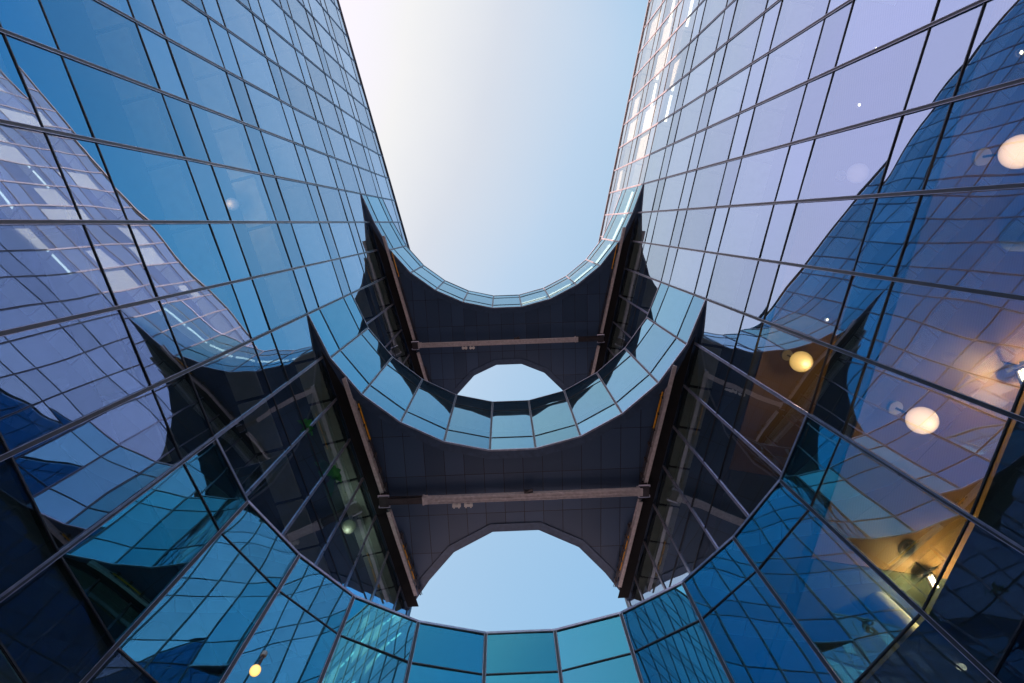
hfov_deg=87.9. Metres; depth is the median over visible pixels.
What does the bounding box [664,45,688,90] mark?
window pane
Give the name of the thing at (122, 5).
window pane
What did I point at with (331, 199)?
window pane
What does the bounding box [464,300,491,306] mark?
window pane
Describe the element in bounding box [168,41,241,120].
window pane
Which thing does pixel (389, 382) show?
window pane
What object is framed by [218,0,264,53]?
window pane
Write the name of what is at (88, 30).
window pane
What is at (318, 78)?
window pane
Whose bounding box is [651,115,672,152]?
window pane
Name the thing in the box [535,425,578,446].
window pane
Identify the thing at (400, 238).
window pane
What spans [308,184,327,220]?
window pane
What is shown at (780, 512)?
window pane
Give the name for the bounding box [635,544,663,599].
window pane
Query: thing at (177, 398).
window pane
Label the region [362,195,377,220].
window pane
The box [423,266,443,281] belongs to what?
window pane
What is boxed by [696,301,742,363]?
window pane
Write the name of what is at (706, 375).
window pane
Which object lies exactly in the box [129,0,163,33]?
window pane
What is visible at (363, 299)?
window pane
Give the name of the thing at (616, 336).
window pane
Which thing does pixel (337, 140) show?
window pane
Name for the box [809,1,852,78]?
window pane
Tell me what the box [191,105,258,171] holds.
window pane
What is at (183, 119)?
window pane
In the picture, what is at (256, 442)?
window pane
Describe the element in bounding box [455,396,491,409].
window pane
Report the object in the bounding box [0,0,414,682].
glass tower
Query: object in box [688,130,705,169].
window pane
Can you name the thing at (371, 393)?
window pane
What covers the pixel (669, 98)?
window pane
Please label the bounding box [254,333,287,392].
window pane
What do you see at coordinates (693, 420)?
window pane
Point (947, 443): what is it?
window pane
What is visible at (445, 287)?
window pane
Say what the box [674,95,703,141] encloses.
window pane
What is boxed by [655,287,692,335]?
window pane
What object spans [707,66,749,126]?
window pane
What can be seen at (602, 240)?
window pane
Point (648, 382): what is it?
window pane
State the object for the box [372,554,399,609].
window pane
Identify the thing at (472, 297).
window pane
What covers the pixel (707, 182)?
window pane
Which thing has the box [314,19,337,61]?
window pane
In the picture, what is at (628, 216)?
window pane
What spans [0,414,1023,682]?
glass bridge
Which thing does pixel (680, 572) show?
window pane
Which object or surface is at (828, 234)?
window pane
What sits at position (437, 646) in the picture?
window pane
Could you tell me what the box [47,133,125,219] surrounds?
window pane
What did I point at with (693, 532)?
window pane
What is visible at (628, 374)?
window pane
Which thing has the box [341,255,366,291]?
window pane
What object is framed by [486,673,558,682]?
window pane
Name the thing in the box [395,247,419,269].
window pane
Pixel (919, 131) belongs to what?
window pane
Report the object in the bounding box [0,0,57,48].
window pane
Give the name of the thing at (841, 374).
window pane
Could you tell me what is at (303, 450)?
window pane
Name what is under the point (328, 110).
window pane
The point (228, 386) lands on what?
window pane
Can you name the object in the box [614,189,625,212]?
window pane
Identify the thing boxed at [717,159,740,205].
window pane
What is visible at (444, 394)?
window pane
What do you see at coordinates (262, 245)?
window pane
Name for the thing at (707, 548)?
window pane
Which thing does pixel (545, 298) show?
window pane
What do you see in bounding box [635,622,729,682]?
window pane
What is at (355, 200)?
window pane
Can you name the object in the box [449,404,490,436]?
window pane
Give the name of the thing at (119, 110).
window pane
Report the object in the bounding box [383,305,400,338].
window pane
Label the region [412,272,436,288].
window pane
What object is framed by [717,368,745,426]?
window pane
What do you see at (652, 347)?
window pane
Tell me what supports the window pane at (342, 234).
in the glass tower at (186, 240)
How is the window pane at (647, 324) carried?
in the glass bridge at (593, 431)
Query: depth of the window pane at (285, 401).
14.57 m
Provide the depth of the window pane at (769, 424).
12.65 m
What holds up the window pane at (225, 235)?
in the glass tower at (186, 240)
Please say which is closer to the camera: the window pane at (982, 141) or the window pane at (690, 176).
the window pane at (982, 141)
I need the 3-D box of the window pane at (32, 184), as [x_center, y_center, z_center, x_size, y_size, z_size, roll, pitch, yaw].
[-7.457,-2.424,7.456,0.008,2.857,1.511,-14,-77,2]
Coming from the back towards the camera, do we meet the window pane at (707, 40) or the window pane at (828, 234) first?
the window pane at (707, 40)
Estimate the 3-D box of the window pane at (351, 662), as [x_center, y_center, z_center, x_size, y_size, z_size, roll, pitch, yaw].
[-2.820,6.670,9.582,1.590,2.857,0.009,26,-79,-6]
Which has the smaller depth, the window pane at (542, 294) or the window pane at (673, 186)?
the window pane at (673, 186)
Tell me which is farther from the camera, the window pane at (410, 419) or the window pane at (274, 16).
the window pane at (274, 16)
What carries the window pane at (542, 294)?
in the glass bridge at (571, 303)
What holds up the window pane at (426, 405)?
in the glass bridge at (593, 431)
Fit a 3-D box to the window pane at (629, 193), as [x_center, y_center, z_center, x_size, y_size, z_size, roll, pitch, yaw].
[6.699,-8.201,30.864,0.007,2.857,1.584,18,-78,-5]
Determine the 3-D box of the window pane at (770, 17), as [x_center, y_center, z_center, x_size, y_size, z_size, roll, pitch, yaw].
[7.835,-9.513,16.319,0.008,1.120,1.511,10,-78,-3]
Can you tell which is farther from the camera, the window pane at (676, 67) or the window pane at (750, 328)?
the window pane at (676, 67)
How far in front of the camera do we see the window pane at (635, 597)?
19.50 m
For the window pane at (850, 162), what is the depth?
11.24 m
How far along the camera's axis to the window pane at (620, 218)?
31.15 m
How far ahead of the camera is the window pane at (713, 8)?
21.89 m
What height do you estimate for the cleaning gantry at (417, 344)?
0.402 m
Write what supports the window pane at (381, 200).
in the glass bridge at (571, 303)
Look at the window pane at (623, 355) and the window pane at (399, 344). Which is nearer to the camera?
the window pane at (623, 355)
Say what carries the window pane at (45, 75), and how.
in the glass tower at (186, 240)
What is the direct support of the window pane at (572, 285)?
in the glass bridge at (571, 303)
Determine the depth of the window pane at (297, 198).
18.99 m
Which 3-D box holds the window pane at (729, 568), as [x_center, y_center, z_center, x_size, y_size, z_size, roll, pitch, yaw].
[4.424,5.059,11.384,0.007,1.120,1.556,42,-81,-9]
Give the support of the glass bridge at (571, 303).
attached to the glass tower at (828, 226)
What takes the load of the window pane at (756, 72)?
in the glass tower at (828, 226)
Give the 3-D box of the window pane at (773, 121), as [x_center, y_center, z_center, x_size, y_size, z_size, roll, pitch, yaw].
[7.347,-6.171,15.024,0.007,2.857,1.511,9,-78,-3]
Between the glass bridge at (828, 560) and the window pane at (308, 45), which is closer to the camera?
the glass bridge at (828, 560)
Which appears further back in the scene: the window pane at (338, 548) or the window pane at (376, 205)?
the window pane at (376, 205)
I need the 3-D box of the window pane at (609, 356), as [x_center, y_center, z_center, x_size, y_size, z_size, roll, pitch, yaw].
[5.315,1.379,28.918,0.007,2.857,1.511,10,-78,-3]
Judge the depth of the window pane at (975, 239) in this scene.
8.06 m
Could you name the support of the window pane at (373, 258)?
in the glass tower at (186, 240)
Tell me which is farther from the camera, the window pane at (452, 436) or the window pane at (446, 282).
the window pane at (446, 282)
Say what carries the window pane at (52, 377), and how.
in the glass tower at (186, 240)
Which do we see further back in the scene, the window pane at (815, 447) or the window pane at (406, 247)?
the window pane at (406, 247)
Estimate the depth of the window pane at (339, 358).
18.48 m
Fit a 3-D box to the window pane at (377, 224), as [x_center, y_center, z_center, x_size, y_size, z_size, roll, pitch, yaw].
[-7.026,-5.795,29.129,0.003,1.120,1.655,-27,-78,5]
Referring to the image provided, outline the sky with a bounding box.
[339,0,647,631]
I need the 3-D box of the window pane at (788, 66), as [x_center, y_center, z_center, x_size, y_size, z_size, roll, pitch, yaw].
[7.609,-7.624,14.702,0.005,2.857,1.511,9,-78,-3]
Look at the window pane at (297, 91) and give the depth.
21.88 m
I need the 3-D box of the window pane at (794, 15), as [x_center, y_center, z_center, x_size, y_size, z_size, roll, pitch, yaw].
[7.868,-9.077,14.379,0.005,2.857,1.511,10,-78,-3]
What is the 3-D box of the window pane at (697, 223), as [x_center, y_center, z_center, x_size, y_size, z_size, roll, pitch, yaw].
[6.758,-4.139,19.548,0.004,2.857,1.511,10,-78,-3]
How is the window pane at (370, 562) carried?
in the glass tower at (186, 240)
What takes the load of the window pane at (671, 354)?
in the glass bridge at (593, 431)
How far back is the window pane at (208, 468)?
10.68 m
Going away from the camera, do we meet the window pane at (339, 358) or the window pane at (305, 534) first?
the window pane at (305, 534)
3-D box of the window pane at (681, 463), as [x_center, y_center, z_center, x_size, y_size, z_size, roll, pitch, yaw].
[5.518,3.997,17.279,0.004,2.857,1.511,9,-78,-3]
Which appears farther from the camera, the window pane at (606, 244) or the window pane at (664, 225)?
the window pane at (606, 244)
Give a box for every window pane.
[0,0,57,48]
[0,33,40,126]
[0,124,79,219]
[0,224,115,330]
[0,310,148,450]
[6,35,92,137]
[13,390,180,549]
[41,0,158,88]
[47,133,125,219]
[63,56,183,155]
[63,465,217,641]
[85,224,155,304]
[98,143,206,219]
[102,0,132,16]
[120,301,185,384]
[120,535,275,682]
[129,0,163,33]
[130,224,229,295]
[138,24,186,98]
[154,0,223,67]
[154,373,212,458]
[160,284,250,367]
[163,94,209,161]
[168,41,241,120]
[185,443,245,528]
[188,0,204,11]
[188,161,230,220]
[189,342,270,435]
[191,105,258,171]
[209,19,241,77]
[211,224,250,280]
[213,166,275,220]
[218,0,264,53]
[218,397,289,492]
[223,505,296,587]
[225,592,336,682]
[227,73,257,126]
[228,32,278,97]
[233,280,269,337]
[234,223,291,275]
[245,83,292,140]
[245,125,274,174]
[248,449,308,533]
[253,270,306,328]
[254,15,277,62]
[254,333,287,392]
[259,0,292,44]
[261,131,305,180]
[262,175,289,220]
[267,26,304,81]
[268,60,290,104]
[272,315,320,379]
[274,385,304,444]
[277,178,318,220]
[278,223,303,266]
[280,68,315,118]
[281,558,351,632]
[282,103,303,144]
[284,500,325,563]
[287,0,313,37]
[290,359,335,428]
[292,223,330,264]
[293,109,326,153]
[293,433,321,493]
[294,22,323,70]
[294,267,318,311]
[295,144,315,182]
[305,58,332,101]
[306,148,336,187]
[306,261,342,306]
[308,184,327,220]
[308,401,348,474]
[309,310,338,355]
[311,481,337,540]
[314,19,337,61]
[316,93,341,132]
[317,547,340,583]
[318,186,347,220]
[320,298,359,347]
[322,637,407,682]
[324,441,362,518]
[326,126,350,162]
[328,525,353,585]
[329,223,357,256]
[332,351,368,392]
[336,159,359,192]
[340,480,374,562]
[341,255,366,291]
[341,599,415,660]
[342,335,385,382]
[344,295,366,331]
[346,192,368,220]
[346,569,365,598]
[352,287,376,322]
[356,223,376,251]
[356,517,387,599]
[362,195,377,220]
[362,329,390,362]
[364,386,404,419]
[365,251,385,281]
[367,196,387,220]
[367,317,385,346]
[371,365,416,409]
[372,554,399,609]
[374,278,392,310]
[375,223,392,248]
[379,198,391,220]
[380,223,401,247]
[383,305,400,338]
[388,359,420,385]
[390,223,404,245]
[391,250,412,271]
[392,331,408,363]
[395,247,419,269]
[395,589,406,614]
[402,412,445,439]
[404,246,422,265]
[408,388,452,427]
[408,664,481,682]
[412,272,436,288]
[412,624,483,672]
[415,267,441,286]
[420,381,454,402]
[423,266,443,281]
[437,289,462,300]
[439,283,465,298]
[444,281,466,291]
[445,430,488,448]
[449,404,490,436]
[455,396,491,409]
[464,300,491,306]
[465,293,492,304]
[468,291,492,297]
[486,632,557,672]
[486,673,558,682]
[491,437,533,448]
[492,410,532,436]
[493,297,519,304]
[493,304,520,306]
[493,401,528,410]
[494,295,518,297]
[520,289,543,296]
[520,291,547,302]
[522,297,548,305]
[530,392,565,408]
[531,400,574,434]
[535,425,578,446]
[545,277,566,289]
[546,278,572,295]
[550,284,574,297]
[557,616,629,669]
[562,655,638,682]
[565,374,599,397]
[567,260,587,276]
[568,381,613,422]
[569,261,595,281]
[575,265,598,283]
[577,404,620,434]
[587,239,603,259]
[590,240,613,262]
[598,242,617,264]
[598,349,629,378]
[603,215,615,237]
[603,356,647,401]
[604,349,613,364]
[606,214,626,239]
[608,323,623,355]
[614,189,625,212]
[614,297,629,329]
[616,214,630,240]
[617,376,656,411]
[618,186,636,212]
[619,270,636,301]
[623,585,697,650]
[625,242,643,271]
[626,319,652,352]
[629,185,641,211]
[629,579,641,605]
[630,308,646,336]
[631,212,650,241]
[632,324,674,371]
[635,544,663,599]
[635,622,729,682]
[637,276,659,311]
[638,181,657,211]
[644,149,664,182]
[644,245,668,280]
[644,507,677,588]
[648,283,667,320]
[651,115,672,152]
[651,211,676,244]
[651,339,684,381]
[654,469,689,549]
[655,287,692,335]
[656,7,676,50]
[657,80,680,122]
[659,173,685,209]
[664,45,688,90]
[664,429,701,505]
[666,135,694,176]
[669,249,703,292]
[670,555,688,586]
[671,9,696,58]
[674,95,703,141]
[674,387,714,459]
[677,296,703,342]
[679,171,695,208]
[679,208,714,249]
[680,511,702,571]
[682,54,713,106]
[684,345,728,412]
[685,541,754,616]
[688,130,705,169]
[688,163,725,207]
[691,12,723,69]
[692,465,716,525]
[694,532,715,569]
[695,253,715,296]
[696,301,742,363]
[697,88,715,130]
[697,115,737,167]
[700,0,726,30]
[703,573,835,682]
[704,417,730,477]
[705,207,728,251]
[705,483,746,547]
[707,44,725,89]
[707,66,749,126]
[707,255,756,311]
[716,0,736,48]
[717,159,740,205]
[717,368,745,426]
[718,15,762,82]
[718,205,772,257]
[719,432,779,514]
[728,0,766,39]
[728,108,753,158]
[730,146,788,204]
[731,316,761,373]
[734,379,804,471]
[736,483,806,566]
[740,55,766,110]
[743,84,805,154]
[745,261,777,318]
[749,323,827,411]
[753,0,781,60]
[756,19,823,103]
[760,203,795,260]
[760,511,917,682]
[764,264,850,343]
[770,0,828,49]
[775,139,813,200]
[781,198,874,270]
[782,418,838,504]
[792,72,832,141]
[798,116,900,199]
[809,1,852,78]
[810,349,863,432]
[812,439,966,607]
[816,29,927,134]
[832,275,890,357]
[836,0,936,65]
[843,363,1007,512]
[854,195,919,276]
[868,282,1023,411]
[879,103,949,192]
[896,188,1023,294]
[905,4,982,109]
[924,83,1023,189]
[933,0,977,20]
[956,0,1023,95]
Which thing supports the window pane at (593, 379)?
in the glass bridge at (593, 431)
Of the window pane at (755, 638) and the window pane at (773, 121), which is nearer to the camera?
the window pane at (755, 638)
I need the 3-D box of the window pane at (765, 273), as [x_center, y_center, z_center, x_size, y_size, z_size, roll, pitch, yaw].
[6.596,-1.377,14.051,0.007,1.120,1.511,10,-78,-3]
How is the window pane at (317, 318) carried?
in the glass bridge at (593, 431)
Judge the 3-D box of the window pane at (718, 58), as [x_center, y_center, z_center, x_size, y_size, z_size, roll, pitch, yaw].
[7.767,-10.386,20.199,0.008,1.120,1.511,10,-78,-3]
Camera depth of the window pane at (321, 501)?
15.23 m
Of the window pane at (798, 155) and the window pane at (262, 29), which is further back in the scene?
the window pane at (262, 29)
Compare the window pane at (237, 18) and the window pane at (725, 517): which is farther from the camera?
the window pane at (237, 18)
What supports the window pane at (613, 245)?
in the glass bridge at (571, 303)
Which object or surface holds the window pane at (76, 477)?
in the glass tower at (186, 240)
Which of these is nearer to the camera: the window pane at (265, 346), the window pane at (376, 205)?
the window pane at (265, 346)
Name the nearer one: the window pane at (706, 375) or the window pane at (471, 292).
the window pane at (706, 375)
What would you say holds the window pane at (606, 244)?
in the glass bridge at (571, 303)
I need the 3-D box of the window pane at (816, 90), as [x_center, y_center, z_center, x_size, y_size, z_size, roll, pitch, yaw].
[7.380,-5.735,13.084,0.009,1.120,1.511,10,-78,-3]
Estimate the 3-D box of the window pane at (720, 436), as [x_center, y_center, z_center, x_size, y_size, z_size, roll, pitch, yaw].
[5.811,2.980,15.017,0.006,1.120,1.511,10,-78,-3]
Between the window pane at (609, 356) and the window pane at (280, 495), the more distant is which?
the window pane at (609, 356)
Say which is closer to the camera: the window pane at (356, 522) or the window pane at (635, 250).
the window pane at (356, 522)
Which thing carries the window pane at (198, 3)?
in the glass tower at (186, 240)
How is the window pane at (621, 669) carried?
in the glass bridge at (828, 560)
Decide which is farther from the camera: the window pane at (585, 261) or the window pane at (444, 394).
the window pane at (585, 261)
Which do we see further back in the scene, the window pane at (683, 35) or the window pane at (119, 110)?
the window pane at (683, 35)
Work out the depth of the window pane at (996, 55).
8.17 m
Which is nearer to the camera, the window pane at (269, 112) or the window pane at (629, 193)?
the window pane at (269, 112)
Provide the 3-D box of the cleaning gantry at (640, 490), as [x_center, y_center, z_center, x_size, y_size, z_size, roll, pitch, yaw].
[0.075,5.119,18.678,11.207,0.402,8.427,-2,-77,-1]
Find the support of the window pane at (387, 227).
in the glass bridge at (571, 303)
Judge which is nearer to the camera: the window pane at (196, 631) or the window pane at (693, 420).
the window pane at (196, 631)
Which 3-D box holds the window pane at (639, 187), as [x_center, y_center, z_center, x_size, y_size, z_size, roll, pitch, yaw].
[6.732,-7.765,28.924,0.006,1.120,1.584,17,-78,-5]
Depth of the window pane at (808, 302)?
11.89 m
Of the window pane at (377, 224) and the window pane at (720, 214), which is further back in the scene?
the window pane at (377, 224)
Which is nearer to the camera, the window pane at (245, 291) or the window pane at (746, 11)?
the window pane at (245, 291)
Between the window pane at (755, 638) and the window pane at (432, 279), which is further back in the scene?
the window pane at (432, 279)
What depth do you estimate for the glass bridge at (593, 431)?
19.11 m
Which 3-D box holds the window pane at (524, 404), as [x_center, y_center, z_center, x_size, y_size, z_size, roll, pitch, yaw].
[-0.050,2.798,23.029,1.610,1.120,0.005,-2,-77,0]
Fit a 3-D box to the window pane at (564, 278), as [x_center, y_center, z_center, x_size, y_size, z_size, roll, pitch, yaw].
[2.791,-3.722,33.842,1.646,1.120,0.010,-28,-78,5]
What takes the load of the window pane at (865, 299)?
in the glass tower at (828, 226)
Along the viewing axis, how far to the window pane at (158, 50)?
12.60 m
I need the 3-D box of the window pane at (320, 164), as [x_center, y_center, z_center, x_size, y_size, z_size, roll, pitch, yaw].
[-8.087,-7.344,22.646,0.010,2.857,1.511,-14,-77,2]
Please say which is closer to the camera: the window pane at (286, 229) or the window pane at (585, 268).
the window pane at (286, 229)
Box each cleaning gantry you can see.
[342,364,676,595]
[382,227,625,382]
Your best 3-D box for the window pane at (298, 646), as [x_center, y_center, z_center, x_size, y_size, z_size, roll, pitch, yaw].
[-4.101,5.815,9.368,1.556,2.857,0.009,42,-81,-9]
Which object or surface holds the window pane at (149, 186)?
in the glass tower at (186, 240)
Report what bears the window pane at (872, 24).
in the glass tower at (828, 226)
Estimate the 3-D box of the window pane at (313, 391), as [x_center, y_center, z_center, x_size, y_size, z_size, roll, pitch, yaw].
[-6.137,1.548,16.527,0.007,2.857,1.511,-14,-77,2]
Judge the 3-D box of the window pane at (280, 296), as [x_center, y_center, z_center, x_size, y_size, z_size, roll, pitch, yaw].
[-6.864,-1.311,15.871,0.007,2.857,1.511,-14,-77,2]
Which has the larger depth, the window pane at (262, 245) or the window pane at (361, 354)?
the window pane at (361, 354)
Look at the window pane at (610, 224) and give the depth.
33.17 m
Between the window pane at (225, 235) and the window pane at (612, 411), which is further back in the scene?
the window pane at (612, 411)
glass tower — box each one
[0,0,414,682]
[598,0,1023,682]
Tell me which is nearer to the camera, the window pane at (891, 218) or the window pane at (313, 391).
the window pane at (891, 218)
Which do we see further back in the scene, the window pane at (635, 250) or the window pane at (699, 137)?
the window pane at (635, 250)
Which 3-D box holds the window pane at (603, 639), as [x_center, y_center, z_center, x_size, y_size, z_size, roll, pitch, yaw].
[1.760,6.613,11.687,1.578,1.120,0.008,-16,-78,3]
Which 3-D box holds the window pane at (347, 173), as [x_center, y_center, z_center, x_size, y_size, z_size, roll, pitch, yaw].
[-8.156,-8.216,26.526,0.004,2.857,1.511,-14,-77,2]
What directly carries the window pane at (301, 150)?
in the glass tower at (186, 240)
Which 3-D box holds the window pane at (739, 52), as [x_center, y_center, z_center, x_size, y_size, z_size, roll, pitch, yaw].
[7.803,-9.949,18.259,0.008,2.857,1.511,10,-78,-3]
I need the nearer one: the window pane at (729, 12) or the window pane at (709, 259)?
the window pane at (709, 259)
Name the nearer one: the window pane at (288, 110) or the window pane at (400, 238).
the window pane at (288, 110)
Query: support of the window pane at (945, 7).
in the glass tower at (828, 226)
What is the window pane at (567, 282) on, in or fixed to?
in the glass bridge at (571, 303)
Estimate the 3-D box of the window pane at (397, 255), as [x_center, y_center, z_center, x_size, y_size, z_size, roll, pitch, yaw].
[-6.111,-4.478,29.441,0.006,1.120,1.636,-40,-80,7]
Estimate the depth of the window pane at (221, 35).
16.17 m
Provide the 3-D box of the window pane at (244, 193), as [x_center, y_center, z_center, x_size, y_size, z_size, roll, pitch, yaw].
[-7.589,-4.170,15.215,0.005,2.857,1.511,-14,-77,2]
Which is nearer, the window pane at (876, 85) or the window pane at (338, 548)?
the window pane at (876, 85)
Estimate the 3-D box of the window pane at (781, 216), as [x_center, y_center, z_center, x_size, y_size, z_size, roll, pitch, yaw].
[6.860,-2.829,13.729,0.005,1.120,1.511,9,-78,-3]
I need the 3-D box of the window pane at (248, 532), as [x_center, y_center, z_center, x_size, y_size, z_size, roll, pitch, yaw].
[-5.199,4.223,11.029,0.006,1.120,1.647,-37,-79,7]
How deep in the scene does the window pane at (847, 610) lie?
8.89 m
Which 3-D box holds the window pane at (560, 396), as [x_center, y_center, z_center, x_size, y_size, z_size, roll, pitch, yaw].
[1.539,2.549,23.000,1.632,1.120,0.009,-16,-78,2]
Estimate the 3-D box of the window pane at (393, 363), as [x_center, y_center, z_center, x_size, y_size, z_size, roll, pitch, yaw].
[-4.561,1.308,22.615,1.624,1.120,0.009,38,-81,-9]
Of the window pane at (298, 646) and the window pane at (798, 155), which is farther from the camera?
the window pane at (798, 155)
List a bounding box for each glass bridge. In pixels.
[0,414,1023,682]
[308,283,705,610]
[361,185,642,393]
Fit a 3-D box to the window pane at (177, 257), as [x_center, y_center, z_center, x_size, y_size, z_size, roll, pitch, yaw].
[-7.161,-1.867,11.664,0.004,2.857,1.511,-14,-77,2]
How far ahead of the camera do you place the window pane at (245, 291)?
13.92 m
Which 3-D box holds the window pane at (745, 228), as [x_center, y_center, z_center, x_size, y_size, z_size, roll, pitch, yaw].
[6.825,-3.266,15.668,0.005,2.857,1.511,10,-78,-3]
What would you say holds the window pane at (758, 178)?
in the glass tower at (828, 226)
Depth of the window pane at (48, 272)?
8.10 m
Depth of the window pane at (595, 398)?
20.83 m
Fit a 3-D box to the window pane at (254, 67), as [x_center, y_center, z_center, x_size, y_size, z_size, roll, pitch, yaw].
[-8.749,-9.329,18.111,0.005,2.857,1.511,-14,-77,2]
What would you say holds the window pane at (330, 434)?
in the glass tower at (186, 240)
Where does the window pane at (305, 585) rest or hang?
in the glass bridge at (828, 560)
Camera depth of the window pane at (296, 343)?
16.03 m
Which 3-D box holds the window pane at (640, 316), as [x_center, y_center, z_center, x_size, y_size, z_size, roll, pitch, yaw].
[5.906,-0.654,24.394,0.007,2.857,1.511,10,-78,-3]
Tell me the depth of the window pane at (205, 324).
11.77 m
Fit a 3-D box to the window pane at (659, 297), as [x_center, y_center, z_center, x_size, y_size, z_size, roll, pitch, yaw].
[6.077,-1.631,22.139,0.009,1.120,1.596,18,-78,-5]
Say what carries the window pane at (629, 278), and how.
in the glass tower at (828, 226)
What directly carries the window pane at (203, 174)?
in the glass tower at (186, 240)
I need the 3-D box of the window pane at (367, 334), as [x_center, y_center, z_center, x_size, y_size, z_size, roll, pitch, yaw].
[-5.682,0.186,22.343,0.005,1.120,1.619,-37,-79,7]
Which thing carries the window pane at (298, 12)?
in the glass tower at (186, 240)
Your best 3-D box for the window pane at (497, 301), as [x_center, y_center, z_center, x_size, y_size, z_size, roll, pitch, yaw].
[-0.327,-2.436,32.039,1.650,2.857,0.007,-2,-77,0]
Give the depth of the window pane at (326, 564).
14.69 m
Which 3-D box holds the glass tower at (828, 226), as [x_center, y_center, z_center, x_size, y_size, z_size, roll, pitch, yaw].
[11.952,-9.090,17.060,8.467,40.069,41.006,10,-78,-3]
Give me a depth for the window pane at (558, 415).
20.96 m
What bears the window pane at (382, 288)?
in the glass tower at (186, 240)
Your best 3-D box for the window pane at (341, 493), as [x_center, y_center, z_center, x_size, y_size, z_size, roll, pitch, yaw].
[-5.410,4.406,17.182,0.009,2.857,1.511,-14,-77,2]
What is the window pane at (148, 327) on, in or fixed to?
in the glass tower at (186, 240)
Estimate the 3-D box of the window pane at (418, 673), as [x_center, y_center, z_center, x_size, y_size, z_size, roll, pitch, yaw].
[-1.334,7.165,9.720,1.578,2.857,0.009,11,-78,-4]
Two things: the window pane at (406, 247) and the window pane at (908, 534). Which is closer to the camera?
the window pane at (908, 534)
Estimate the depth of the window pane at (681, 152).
22.69 m
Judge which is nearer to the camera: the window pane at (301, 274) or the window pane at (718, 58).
the window pane at (301, 274)
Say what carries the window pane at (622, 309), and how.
in the glass tower at (828, 226)
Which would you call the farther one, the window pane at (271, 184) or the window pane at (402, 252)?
the window pane at (402, 252)
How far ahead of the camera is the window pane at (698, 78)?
22.05 m
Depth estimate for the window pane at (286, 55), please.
21.56 m
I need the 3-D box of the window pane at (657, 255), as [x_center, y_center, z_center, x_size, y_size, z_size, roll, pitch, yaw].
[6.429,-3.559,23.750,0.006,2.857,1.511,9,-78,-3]
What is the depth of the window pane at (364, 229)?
27.13 m
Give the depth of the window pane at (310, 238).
19.29 m
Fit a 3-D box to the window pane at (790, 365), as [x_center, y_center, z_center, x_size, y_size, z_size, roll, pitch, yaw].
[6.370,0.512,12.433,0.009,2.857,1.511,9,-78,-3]
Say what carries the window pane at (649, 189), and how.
in the glass tower at (828, 226)
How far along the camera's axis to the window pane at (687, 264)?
19.75 m
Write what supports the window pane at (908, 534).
in the glass bridge at (828, 560)
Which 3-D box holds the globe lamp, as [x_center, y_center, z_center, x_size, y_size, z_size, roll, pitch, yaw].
[-2.924,3.722,6.139,0.122,0.323,0.122,-2,-77,-1]
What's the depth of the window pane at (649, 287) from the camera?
24.21 m
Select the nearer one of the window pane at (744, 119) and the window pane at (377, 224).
the window pane at (744, 119)
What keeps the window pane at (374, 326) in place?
in the glass tower at (186, 240)
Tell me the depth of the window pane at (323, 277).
19.64 m
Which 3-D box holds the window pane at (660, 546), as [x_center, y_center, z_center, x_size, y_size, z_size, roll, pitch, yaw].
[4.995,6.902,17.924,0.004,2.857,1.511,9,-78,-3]
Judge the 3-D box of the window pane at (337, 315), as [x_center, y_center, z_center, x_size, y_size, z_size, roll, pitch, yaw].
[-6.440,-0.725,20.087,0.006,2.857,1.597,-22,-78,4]
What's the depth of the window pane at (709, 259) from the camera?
17.93 m
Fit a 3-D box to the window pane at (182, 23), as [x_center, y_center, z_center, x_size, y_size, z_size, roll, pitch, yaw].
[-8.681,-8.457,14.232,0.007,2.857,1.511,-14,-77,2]
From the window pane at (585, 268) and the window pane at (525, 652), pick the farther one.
the window pane at (585, 268)
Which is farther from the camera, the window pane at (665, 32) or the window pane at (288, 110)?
the window pane at (665, 32)
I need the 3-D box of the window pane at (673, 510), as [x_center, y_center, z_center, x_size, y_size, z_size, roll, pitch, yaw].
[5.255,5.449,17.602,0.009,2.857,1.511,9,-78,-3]
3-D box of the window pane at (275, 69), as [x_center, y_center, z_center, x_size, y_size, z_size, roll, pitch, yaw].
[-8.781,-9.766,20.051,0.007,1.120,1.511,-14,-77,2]
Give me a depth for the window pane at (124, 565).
8.46 m
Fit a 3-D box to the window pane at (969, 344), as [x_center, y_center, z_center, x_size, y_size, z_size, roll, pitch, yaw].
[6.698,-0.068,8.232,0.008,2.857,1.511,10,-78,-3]
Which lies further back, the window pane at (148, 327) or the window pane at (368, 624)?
the window pane at (368, 624)
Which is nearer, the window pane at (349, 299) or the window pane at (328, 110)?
the window pane at (349, 299)
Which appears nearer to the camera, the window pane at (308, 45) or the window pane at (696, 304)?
the window pane at (696, 304)
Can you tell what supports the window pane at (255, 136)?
in the glass tower at (186, 240)
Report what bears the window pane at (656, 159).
in the glass tower at (828, 226)
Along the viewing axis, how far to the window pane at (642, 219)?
27.24 m
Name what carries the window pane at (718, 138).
in the glass tower at (828, 226)
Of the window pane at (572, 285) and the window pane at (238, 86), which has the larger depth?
the window pane at (572, 285)
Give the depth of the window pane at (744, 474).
13.25 m
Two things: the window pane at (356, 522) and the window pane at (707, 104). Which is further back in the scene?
the window pane at (707, 104)
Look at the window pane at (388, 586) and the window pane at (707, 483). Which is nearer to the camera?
the window pane at (707, 483)
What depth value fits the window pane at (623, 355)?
22.71 m
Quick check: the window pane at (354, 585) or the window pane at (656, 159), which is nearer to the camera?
the window pane at (354, 585)

